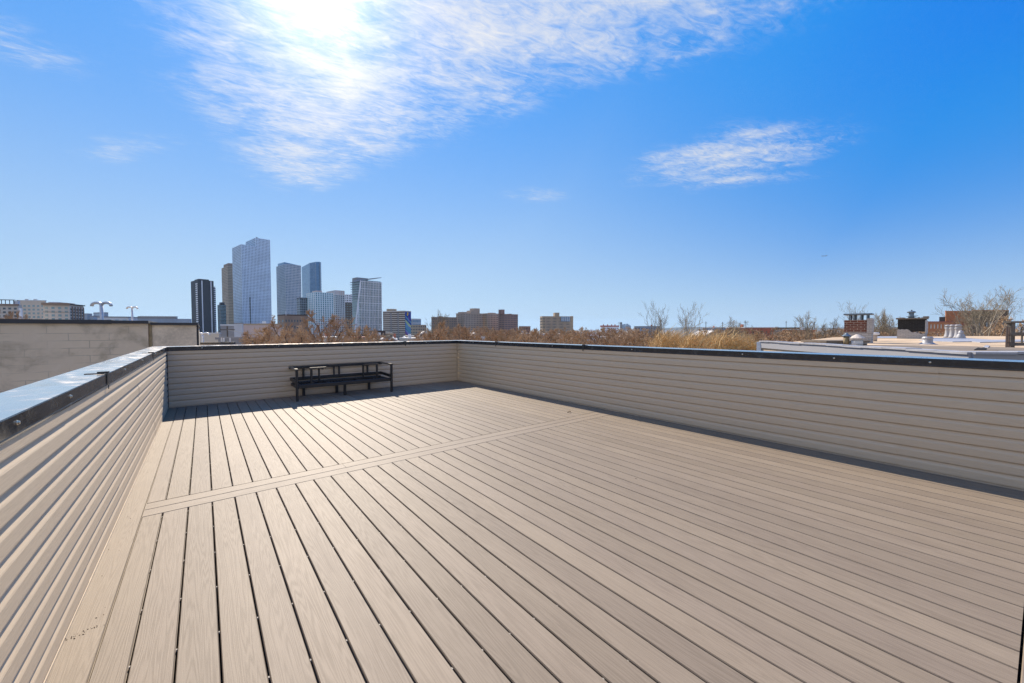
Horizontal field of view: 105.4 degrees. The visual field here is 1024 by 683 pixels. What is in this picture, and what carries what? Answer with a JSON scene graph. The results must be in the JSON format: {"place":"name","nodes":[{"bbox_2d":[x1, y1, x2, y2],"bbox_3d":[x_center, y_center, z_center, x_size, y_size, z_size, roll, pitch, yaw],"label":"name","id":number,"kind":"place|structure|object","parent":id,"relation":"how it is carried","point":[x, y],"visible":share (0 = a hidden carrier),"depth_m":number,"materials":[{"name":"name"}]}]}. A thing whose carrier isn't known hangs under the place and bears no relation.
{"place":"outdoors","nodes":[
{"label":"outdoors","id":0,"kind":"place"},
{"bbox_2d":[0,299,21,318],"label":"apartment building","id":1,"kind":"structure","parent":0,"point":[5,308],"depth_m":173.57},
{"bbox_2d":[19,299,46,318],"bbox_3d":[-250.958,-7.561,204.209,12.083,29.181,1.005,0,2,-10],"label":"apartment building","id":2,"kind":"structure","parent":0,"point":[33,309],"depth_m":203.64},
{"bbox_2d":[41,302,84,319],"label":"apartment building","id":3,"kind":"structure","parent":0,"point":[62,310],"depth_m":188.68,"materials":[{"name":"concrete"}]},
{"bbox_2d":[0,319,199,392],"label":"block building","id":4,"kind":"structure","parent":0,"point":[33,350],"depth_m":10.60,"materials":[{"name":"paint"}]},
{"bbox_2d":[90,301,112,319],"bbox_3d":[-22.063,-1.014,20.977,1.168,2.280,0.293,0,2,8],"label":"roof vent","id":5,"kind":"object","parent":4,"relation":"on","point":[101,308],"visible":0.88,"depth_m":20.90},
{"bbox_2d":[97,316,137,320],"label":"building","id":6,"kind":"structure","parent":0,"point":[116,318],"depth_m":424.90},
{"bbox_2d":[137,316,191,322],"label":"factory building","id":7,"kind":"structure","parent":0,"point":[166,319],"depth_m":382.62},
{"bbox_2d":[191,279,216,332],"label":"apartment tower","id":8,"kind":"structure","parent":0,"point":[203,300],"depth_m":810.36,"materials":[{"name":"glass"}]},
{"bbox_2d":[200,333,220,341],"bbox_3d":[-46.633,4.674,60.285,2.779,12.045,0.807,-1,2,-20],"label":"tan house","id":9,"kind":"structure","parent":0,"point":[210,337],"depth_m":59.86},
{"bbox_2d":[200,338,235,345],"bbox_3d":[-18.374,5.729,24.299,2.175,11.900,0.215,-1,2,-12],"label":"house","id":10,"kind":"structure","parent":0,"point":[218,343],"depth_m":24.11,"materials":[{"name":"metal"}]},
{"bbox_2d":[220,324,233,336],"bbox_3d":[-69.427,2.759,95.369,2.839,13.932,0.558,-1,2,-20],"label":"brick house","id":11,"kind":"structure","parent":0,"point":[224,332],"depth_m":94.92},
{"bbox_2d":[215,337,255,344],"bbox_3d":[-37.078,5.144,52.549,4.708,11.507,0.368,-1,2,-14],"label":"house","id":12,"kind":"structure","parent":0,"point":[236,340],"depth_m":52.18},
{"bbox_2d":[234,323,242,336],"bbox_3d":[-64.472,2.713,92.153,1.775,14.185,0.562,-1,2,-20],"label":"grey house","id":13,"kind":"structure","parent":0,"point":[238,327],"depth_m":91.75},
{"bbox_2d":[243,321,281,343],"bbox_3d":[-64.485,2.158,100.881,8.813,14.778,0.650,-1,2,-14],"label":"row house","id":14,"kind":"structure","parent":0,"point":[248,327],"depth_m":100.15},
{"bbox_2d":[277,314,306,335],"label":"brown building","id":15,"kind":"structure","parent":0,"point":[283,319],"depth_m":263.94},
{"bbox_2d":[345,294,351,302],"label":"apartment block","id":16,"kind":"structure","parent":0,"point":[348,298],"depth_m":900.96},
{"bbox_2d":[345,302,352,331],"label":"apartment block","id":17,"kind":"structure","parent":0,"point":[348,311],"depth_m":681.97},
{"bbox_2d":[383,309,410,338],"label":"apartment block","id":18,"kind":"structure","parent":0,"point":[397,323],"depth_m":526.74,"materials":[{"name":"concrete"}]},
{"bbox_2d":[399,334,422,340],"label":"row house","id":19,"kind":"structure","parent":0,"point":[409,337],"depth_m":123.99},
{"bbox_2d":[411,325,425,335],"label":"apartment block","id":20,"kind":"structure","parent":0,"point":[416,328],"depth_m":505.25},
{"bbox_2d":[431,316,456,338],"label":"brick building","id":21,"kind":"structure","parent":0,"point":[453,321],"depth_m":549.90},
{"bbox_2d":[456,308,482,334],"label":"brick building","id":22,"kind":"structure","parent":0,"point":[472,318],"depth_m":569.95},
{"bbox_2d":[482,313,497,331],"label":"brick building","id":23,"kind":"structure","parent":0,"point":[490,320],"depth_m":584.89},
{"bbox_2d":[498,309,517,333],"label":"brick building","id":24,"kind":"structure","parent":0,"point":[508,321],"depth_m":565.69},
{"bbox_2d":[0,0,1023,330],"label":"sky","id":25,"kind":"structure","parent":0,"point":[593,162],"materials":[{"name":"blue"}]},
{"bbox_2d":[46,381,1023,682],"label":"deck","id":26,"kind":"structure","parent":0,"point":[476,533],"depth_m":2.31,"materials":[{"name":"wood"}]},
{"bbox_2d":[0,347,167,682],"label":"parapet wall","id":27,"kind":"structure","parent":26,"relation":"on","point":[75,446],"depth_m":1.73,"materials":[{"name":"plastic"}]},
{"bbox_2d":[154,340,457,407],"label":"parapet wall","id":28,"kind":"structure","parent":26,"relation":"on","point":[205,374],"depth_m":7.84,"materials":[{"name":"plastic"}]},
{"bbox_2d":[289,362,392,401],"bbox_3d":[-3.559,0.800,8.207,1.895,0.616,0.732,-2,2,-38],"label":"sofa frame","id":29,"kind":"object","parent":26,"relation":"on","point":[303,385],"visible":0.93,"depth_m":8.24,"materials":[{"name":"metal"}]},
{"bbox_2d":[310,367,325,383],"bbox_3d":[-3.902,0.666,7.784,0.295,0.331,0.355,-2,2,-38],"label":"armrest frame","id":30,"kind":"object","parent":29,"relation":"on","point":[311,374],"visible":0.97,"depth_m":7.60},
{"bbox_2d":[362,363,377,377],"bbox_3d":[-3.135,0.641,8.544,0.295,0.331,0.355,-2,2,-38],"label":"armrest frame","id":31,"kind":"object","parent":29,"relation":"on","point":[376,364],"visible":0.99,"depth_m":8.49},
{"bbox_2d":[457,340,1023,491],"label":"parapet wall","id":32,"kind":"structure","parent":26,"relation":"on","point":[961,418],"depth_m":4.33,"materials":[{"name":"plastic"}]},
{"bbox_2d":[540,313,572,332],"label":"apartment block","id":33,"kind":"structure","parent":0,"point":[553,322],"depth_m":473.47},
{"bbox_2d":[600,324,618,332],"bbox_3d":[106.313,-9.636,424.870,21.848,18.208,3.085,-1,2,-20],"label":"warehouse","id":34,"kind":"structure","parent":0,"point":[607,326],"depth_m":423.34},
{"bbox_2d":[217,329,1020,341],"bbox_3d":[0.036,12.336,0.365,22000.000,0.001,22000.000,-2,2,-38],"label":"ground","id":35,"kind":"structure","parent":0,"point":[683,331],"depth_m":2412.82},
{"bbox_2d":[4,310,31,318],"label":"bare tree","id":36,"kind":"object","parent":35,"relation":"on","point":[12,316],"visible":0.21,"depth_m":75.36,"materials":[{"name":"brown plant"}]},
{"bbox_2d":[217,302,225,332],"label":"office tower","id":37,"kind":"structure","parent":35,"relation":"on","point":[221,307],"depth_m":983.98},
{"bbox_2d":[222,263,233,323],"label":"apartment tower","id":38,"kind":"structure","parent":35,"relation":"on","point":[227,284],"depth_m":1082.90,"materials":[{"name":"concrete"}]},
{"bbox_2d":[232,237,271,323],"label":"apartment tower","id":39,"kind":"structure","parent":35,"relation":"on","point":[251,262],"depth_m":969.64,"materials":[{"name":"glass"}]},
{"bbox_2d":[239,329,283,343],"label":"bare tree","id":40,"kind":"object","parent":35,"relation":"on","point":[251,339],"visible":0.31,"depth_m":47.44,"materials":[{"name":"brown plant"}]},
{"bbox_2d":[242,335,290,344],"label":"bare tree","id":41,"kind":"object","parent":35,"relation":"on","point":[246,343],"visible":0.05,"depth_m":46.72,"materials":[{"name":"brown plant"}]},
{"bbox_2d":[252,315,316,343],"bbox_3d":[-33.488,3.359,57.948,10.134,14.748,8.558,-2,2,-41],"label":"bare tree","id":42,"kind":"object","parent":35,"relation":"on","point":[269,327],"visible":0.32,"depth_m":57.42,"materials":[{"name":"brown plant"}]},
{"bbox_2d":[262,324,313,343],"bbox_3d":[-24.308,4.533,45.075,7.872,13.139,10.423,1,2,24],"label":"bare tree","id":43,"kind":"object","parent":35,"relation":"on","point":[305,336],"visible":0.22,"depth_m":45.11,"materials":[{"name":"brown plant"}]},
{"bbox_2d":[276,262,301,323],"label":"apartment tower","id":44,"kind":"structure","parent":35,"relation":"on","point":[288,278],"depth_m":1061.79,"materials":[{"name":"glass"}]},
{"bbox_2d":[297,298,307,331],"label":"glass building","id":45,"kind":"structure","parent":35,"relation":"on","point":[301,306],"depth_m":722.93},
{"bbox_2d":[302,262,321,297],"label":"glass tower","id":46,"kind":"structure","parent":35,"relation":"on","point":[311,277],"depth_m":1186.46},
{"bbox_2d":[306,290,333,336],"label":"glass building","id":47,"kind":"structure","parent":35,"relation":"on","point":[320,303],"depth_m":709.42,"materials":[{"name":"glass"}]},
{"bbox_2d":[299,310,356,342],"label":"bare tree","id":48,"kind":"object","parent":35,"relation":"on","point":[331,321],"visible":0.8,"depth_m":72.80,"materials":[{"name":"brown plant"}]},
{"bbox_2d":[326,290,344,335],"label":"apartment tower","id":49,"kind":"structure","parent":35,"relation":"on","point":[339,303],"depth_m":804.43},
{"bbox_2d":[335,324,383,342],"bbox_3d":[-24.564,3.897,62.214,6.543,13.383,9.875,1,2,32],"label":"bare tree","id":50,"kind":"object","parent":35,"relation":"on","point":[364,332],"visible":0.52,"depth_m":62.44,"materials":[{"name":"brown plant"}]},
{"bbox_2d":[350,277,382,336],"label":"apartment tower","id":51,"kind":"structure","parent":35,"relation":"on","point":[366,294],"depth_m":609.00,"materials":[{"name":"glass"}]},
{"bbox_2d":[363,330,393,341],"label":"bare tree","id":52,"kind":"object","parent":35,"relation":"on","point":[385,339],"visible":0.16,"depth_m":75.94,"materials":[{"name":"brown plant"}]},
{"bbox_2d":[411,319,420,324],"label":"glass building","id":53,"kind":"structure","parent":35,"relation":"on","point":[415,321],"depth_m":704.00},
{"bbox_2d":[408,320,448,340],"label":"bare tree","id":54,"kind":"object","parent":35,"relation":"on","point":[439,334],"visible":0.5,"depth_m":59.10,"materials":[{"name":"brown plant"}]},
{"bbox_2d":[425,309,451,335],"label":"bare tree","id":55,"kind":"object","parent":35,"relation":"on","point":[433,319],"visible":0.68,"depth_m":70.55,"materials":[{"name":"brown plant"}]},
{"bbox_2d":[452,323,481,340],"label":"bare tree","id":56,"kind":"object","parent":35,"relation":"on","point":[463,328],"visible":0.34,"depth_m":63.12,"materials":[{"name":"brown plant"}]},
{"bbox_2d":[475,326,498,336],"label":"bare tree","id":57,"kind":"object","parent":35,"relation":"on","point":[481,331],"visible":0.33,"depth_m":113.38,"materials":[{"name":"brown plant"}]},
{"bbox_2d":[473,331,505,340],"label":"bare tree","id":58,"kind":"object","parent":35,"relation":"on","point":[488,333],"visible":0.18,"depth_m":58.03,"materials":[{"name":"brown plant"}]},
{"bbox_2d":[475,333,510,341],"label":"bare tree","id":59,"kind":"object","parent":35,"relation":"on","point":[496,338],"visible":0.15,"depth_m":39.61,"materials":[{"name":"brown plant"}]},
{"bbox_2d":[491,329,511,340],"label":"bare tree","id":60,"kind":"object","parent":35,"relation":"on","point":[507,334],"visible":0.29,"depth_m":74.27,"materials":[{"name":"brown plant"}]},
{"bbox_2d":[507,334,542,342],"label":"bare tree","id":61,"kind":"object","parent":35,"relation":"on","point":[516,340],"visible":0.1,"depth_m":39.25,"materials":[{"name":"brown plant"}]},
{"bbox_2d":[509,328,547,342],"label":"bare tree","id":62,"kind":"object","parent":35,"relation":"on","point":[544,340],"visible":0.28,"depth_m":56.14,"materials":[{"name":"brown plant"}]},
{"bbox_2d":[506,332,559,342],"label":"bare tree","id":63,"kind":"object","parent":35,"relation":"on","point":[537,341],"visible":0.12,"depth_m":46.57,"materials":[{"name":"brown plant"}]},
{"bbox_2d":[537,329,566,341],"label":"bare tree","id":64,"kind":"object","parent":35,"relation":"on","point":[554,333],"visible":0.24,"depth_m":73.29,"materials":[{"name":"brown plant"}]},
{"bbox_2d":[558,333,572,343],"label":"bare tree","id":65,"kind":"object","parent":35,"relation":"on","point":[568,338],"visible":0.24,"depth_m":54.71,"materials":[{"name":"brown plant"}]},
{"bbox_2d":[546,332,588,343],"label":"bare tree","id":66,"kind":"object","parent":35,"relation":"on","point":[578,339],"visible":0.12,"depth_m":37.25,"materials":[{"name":"brown plant"}]},
{"bbox_2d":[556,330,590,344],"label":"bare tree","id":67,"kind":"object","parent":35,"relation":"on","point":[561,336],"visible":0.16,"depth_m":63.79,"materials":[{"name":"brown plant"}]},
{"bbox_2d":[574,331,599,344],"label":"bare tree","id":68,"kind":"object","parent":35,"relation":"on","point":[584,338],"visible":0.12,"depth_m":63.59,"materials":[{"name":"brown plant"}]},
{"bbox_2d":[582,329,603,344],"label":"bare tree","id":69,"kind":"object","parent":35,"relation":"on","point":[595,340],"visible":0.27,"depth_m":77.85,"materials":[{"name":"brown plant"}]},
{"bbox_2d":[600,328,619,338],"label":"bare tree","id":70,"kind":"object","parent":35,"relation":"on","point":[611,330],"visible":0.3,"depth_m":114.74,"materials":[{"name":"brown plant"}]},
{"bbox_2d":[591,334,631,345],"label":"bare tree","id":71,"kind":"object","parent":35,"relation":"on","point":[615,341],"visible":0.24,"depth_m":65.93,"materials":[{"name":"brown plant"}]},
{"bbox_2d":[599,329,627,344],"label":"bare tree","id":72,"kind":"object","parent":35,"relation":"on","point":[610,339],"visible":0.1,"depth_m":75.21,"materials":[{"name":"brown plant"}]},
{"bbox_2d":[600,332,631,345],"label":"bare tree","id":73,"kind":"object","parent":35,"relation":"on","point":[606,342],"visible":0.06,"depth_m":46.30,"materials":[{"name":"brown plant"}]},
{"bbox_2d":[612,326,638,345],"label":"bare tree","id":74,"kind":"object","parent":35,"relation":"on","point":[621,330],"visible":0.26,"depth_m":79.69,"materials":[{"name":"brown plant"}]},
{"bbox_2d":[608,334,649,346],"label":"bare tree","id":75,"kind":"object","parent":35,"relation":"on","point":[633,338],"visible":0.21,"depth_m":39.27,"materials":[{"name":"brown plant"}]},
{"bbox_2d":[626,331,651,346],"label":"bare tree","id":76,"kind":"object","parent":35,"relation":"on","point":[641,335],"visible":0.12,"depth_m":55.77,"materials":[{"name":"brown plant"}]},
{"bbox_2d":[637,303,668,341],"bbox_3d":[15.581,3.240,42.049,3.898,15.640,3.121,-2,2,-40],"label":"bare tree","id":77,"kind":"object","parent":35,"relation":"on","point":[660,323],"visible":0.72,"depth_m":41.80,"materials":[{"name":"brown plant"}]},
{"bbox_2d":[640,326,701,347],"bbox_3d":[12.019,5.006,29.856,6.797,12.874,5.274,-2,2,-38],"label":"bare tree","id":78,"kind":"object","parent":35,"relation":"on","point":[668,340],"visible":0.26,"depth_m":29.42,"materials":[{"name":"brown plant"}]},
{"bbox_2d":[676,301,705,339],"bbox_3d":[20.502,3.079,45.113,4.188,15.754,3.353,-1,2,-35],"label":"bare tree","id":79,"kind":"object","parent":35,"relation":"on","point":[685,321],"visible":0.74,"depth_m":44.67,"materials":[{"name":"brown plant"}]},
{"bbox_2d":[657,323,737,348],"bbox_3d":[12.914,5.073,27.138,6.162,12.893,4.836,0,2,7],"label":"willow tree","id":80,"kind":"object","parent":35,"relation":"on","point":[693,342],"visible":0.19,"depth_m":26.62,"materials":[{"name":"brown plant"}]},
{"bbox_2d":[696,321,766,350],"bbox_3d":[14.124,5.109,25.133,7.257,12.928,4.504,0,2,-7],"label":"willow tree","id":81,"kind":"object","parent":35,"relation":"on","point":[721,343],"visible":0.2,"depth_m":24.58,"materials":[{"name":"brown plant"}]},
{"bbox_2d":[714,317,753,336],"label":"bare tree","id":82,"kind":"object","parent":35,"relation":"on","point":[739,324],"visible":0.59,"depth_m":70.71,"materials":[{"name":"brown plant"}]},
{"bbox_2d":[726,335,756,350],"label":"bare tree","id":83,"kind":"object","parent":35,"relation":"on","point":[754,348],"visible":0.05,"depth_m":23.87,"materials":[{"name":"brown plant"}]},
{"bbox_2d":[726,324,773,340],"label":"row house","id":84,"kind":"structure","parent":35,"relation":"on","point":[767,330],"depth_m":151.99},
{"bbox_2d":[743,329,777,343],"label":"bare tree","id":85,"kind":"object","parent":35,"relation":"on","point":[756,333],"visible":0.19,"depth_m":79.68,"materials":[{"name":"brown plant"}]},
{"bbox_2d":[750,328,779,340],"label":"bare tree","id":86,"kind":"object","parent":35,"relation":"on","point":[760,331],"visible":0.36,"depth_m":122.73,"materials":[{"name":"brown plant"}]},
{"bbox_2d":[757,328,796,341],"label":"bare tree","id":87,"kind":"object","parent":35,"relation":"on","point":[773,338],"visible":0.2,"depth_m":74.93,"materials":[{"name":"brown plant"}]},
{"bbox_2d":[780,331,806,341],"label":"bare tree","id":88,"kind":"object","parent":35,"relation":"on","point":[787,337],"visible":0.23,"depth_m":53.10,"materials":[{"name":"brown plant"}]},
{"bbox_2d":[785,312,828,340],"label":"bare tree","id":89,"kind":"object","parent":35,"relation":"on","point":[806,325],"visible":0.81,"depth_m":69.16,"materials":[{"name":"brown plant"}]},
{"bbox_2d":[795,330,822,340],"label":"bare tree","id":90,"kind":"object","parent":35,"relation":"on","point":[814,337],"visible":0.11,"depth_m":55.08,"materials":[{"name":"brown plant"}]},
{"bbox_2d":[804,318,842,339],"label":"bare tree","id":91,"kind":"object","parent":35,"relation":"on","point":[832,330],"visible":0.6,"depth_m":60.73,"materials":[{"name":"brown plant"}]},
{"bbox_2d":[838,300,867,327],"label":"bare tree","id":92,"kind":"object","parent":35,"relation":"on","point":[853,311],"visible":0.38,"depth_m":66.54,"materials":[{"name":"brown plant"}]},
{"bbox_2d":[870,310,890,335],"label":"bare tree","id":93,"kind":"object","parent":35,"relation":"on","point":[880,323],"visible":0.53,"depth_m":61.52,"materials":[{"name":"brown plant"}]},
{"bbox_2d":[873,308,900,335],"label":"bare tree","id":94,"kind":"object","parent":35,"relation":"on","point":[876,315],"visible":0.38,"depth_m":65.35,"materials":[{"name":"brown plant"}]},
{"bbox_2d":[876,313,900,335],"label":"bare tree","id":95,"kind":"object","parent":35,"relation":"on","point":[891,327],"visible":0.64,"depth_m":60.65,"materials":[{"name":"brown plant"}]},
{"bbox_2d":[933,284,1023,335],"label":"bare tree","id":96,"kind":"object","parent":35,"relation":"on","point":[970,322],"visible":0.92,"depth_m":44.86,"materials":[{"name":"brown plant"}]},
{"bbox_2d":[974,316,1023,334],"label":"bare tree","id":97,"kind":"object","parent":35,"relation":"on","point":[1001,327],"visible":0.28,"depth_m":61.88,"materials":[{"name":"brown plant"}]},
{"bbox_2d":[634,325,657,333],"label":"row house","id":98,"kind":"structure","parent":0,"point":[644,327],"depth_m":334.49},
{"bbox_2d":[631,326,1023,329],"bbox_3d":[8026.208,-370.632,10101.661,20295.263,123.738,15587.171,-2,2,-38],"label":"hills","id":99,"kind":"structure","parent":0,"point":[678,328],"depth_m":8796.31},
{"bbox_2d":[801,340,869,344],"bbox_3d":[11.368,0.037,13.738,1.689,0.170,1.010,0,2,-8],"label":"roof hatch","id":100,"kind":"object","parent":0,"point":[830,341],"visible":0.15,"depth_m":13.32,"materials":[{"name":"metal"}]},
{"bbox_2d":[757,336,1023,359],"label":"neighbour building","id":101,"kind":"structure","parent":0,"point":[985,347],"depth_m":10.75,"materials":[{"name":"metal"}]},
{"bbox_2d":[842,333,850,344],"bbox_3d":[11.199,-0.072,13.055,0.260,0.430,0.260,-2,2,-38],"label":"vent pipe","id":102,"kind":"object","parent":101,"relation":"on","point":[846,336],"visible":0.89,"depth_m":13.00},
{"bbox_2d":[849,334,865,345],"bbox_3d":[11.368,-0.044,12.840,0.440,0.385,0.440,-2,2,-38],"label":"roof vent","id":103,"kind":"object","parent":101,"relation":"on","point":[857,339],"visible":0.91,"depth_m":12.73,"materials":[{"name":"metal"}]},
{"bbox_2d":[843,313,873,342],"bbox_3d":[14.072,-0.528,15.832,0.850,1.201,0.873,-2,2,-43],"label":"chimney","id":104,"kind":"object","parent":101,"relation":"on","point":[861,327],"visible":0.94,"depth_m":15.54,"materials":[{"name":"brick"}]},
{"bbox_2d":[896,310,928,338],"bbox_3d":[22.887,-0.976,22.268,1.040,1.663,1.285,-2,2,-39],"label":"chimney","id":105,"kind":"object","parent":101,"relation":"on","point":[911,326],"visible":0.91,"depth_m":22.00,"materials":[{"name":"brick"}]},
{"bbox_2d":[919,337,937,344],"bbox_3d":[14.914,-0.031,13.988,0.600,0.290,0.600,-2,2,-38],"label":"vent pipe","id":106,"kind":"object","parent":101,"relation":"on","point":[927,340],"visible":0.98,"depth_m":13.88,"materials":[{"name":"metal"}]},
{"bbox_2d":[943,325,949,337],"bbox_3d":[27.050,-0.632,24.175,0.440,0.800,0.440,-2,2,-38],"label":"vent pipe","id":107,"kind":"object","parent":101,"relation":"on","point":[947,331],"visible":0.6,"depth_m":24.12,"materials":[{"name":"metal"}]},
{"bbox_2d":[948,325,954,337],"bbox_3d":[26.570,-0.611,23.489,0.440,0.800,0.440,-2,2,-38],"label":"vent pipe","id":108,"kind":"object","parent":101,"relation":"on","point":[952,331],"visible":0.69,"depth_m":23.42,"materials":[{"name":"metal"}]},
{"bbox_2d":[953,325,961,337],"bbox_3d":[26.142,-0.590,22.838,0.440,0.800,0.440,-2,2,-38],"label":"vent pipe","id":109,"kind":"object","parent":101,"relation":"on","point":[957,328],"visible":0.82,"depth_m":22.78,"materials":[{"name":"metal"}]},
{"bbox_2d":[956,330,965,337],"bbox_3d":[25.229,-0.390,21.909,0.440,0.460,0.440,-2,2,-38],"label":"vent pipe","id":110,"kind":"object","parent":101,"relation":"on","point":[960,334],"visible":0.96,"depth_m":21.83,"materials":[{"name":"metal"}]},
{"bbox_2d":[1003,319,1023,346],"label":"deck railing","id":111,"kind":"object","parent":101,"relation":"on","point":[1011,333],"visible":0.88,"depth_m":11.29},
{"bbox_2d":[928,317,952,335],"bbox_3d":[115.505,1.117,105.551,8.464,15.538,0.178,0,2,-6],"label":"brick building","id":112,"kind":"structure","parent":0,"point":[940,324],"depth_m":105.35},
{"bbox_2d":[945,311,971,331],"bbox_3d":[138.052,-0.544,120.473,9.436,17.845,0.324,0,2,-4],"label":"brick building","id":113,"kind":"structure","parent":0,"point":[950,316],"depth_m":120.04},
{"bbox_2d":[972,310,1008,335],"bbox_3d":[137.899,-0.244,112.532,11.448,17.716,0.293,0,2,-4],"label":"brick building","id":114,"kind":"structure","parent":0,"point":[1005,314],"depth_m":112.24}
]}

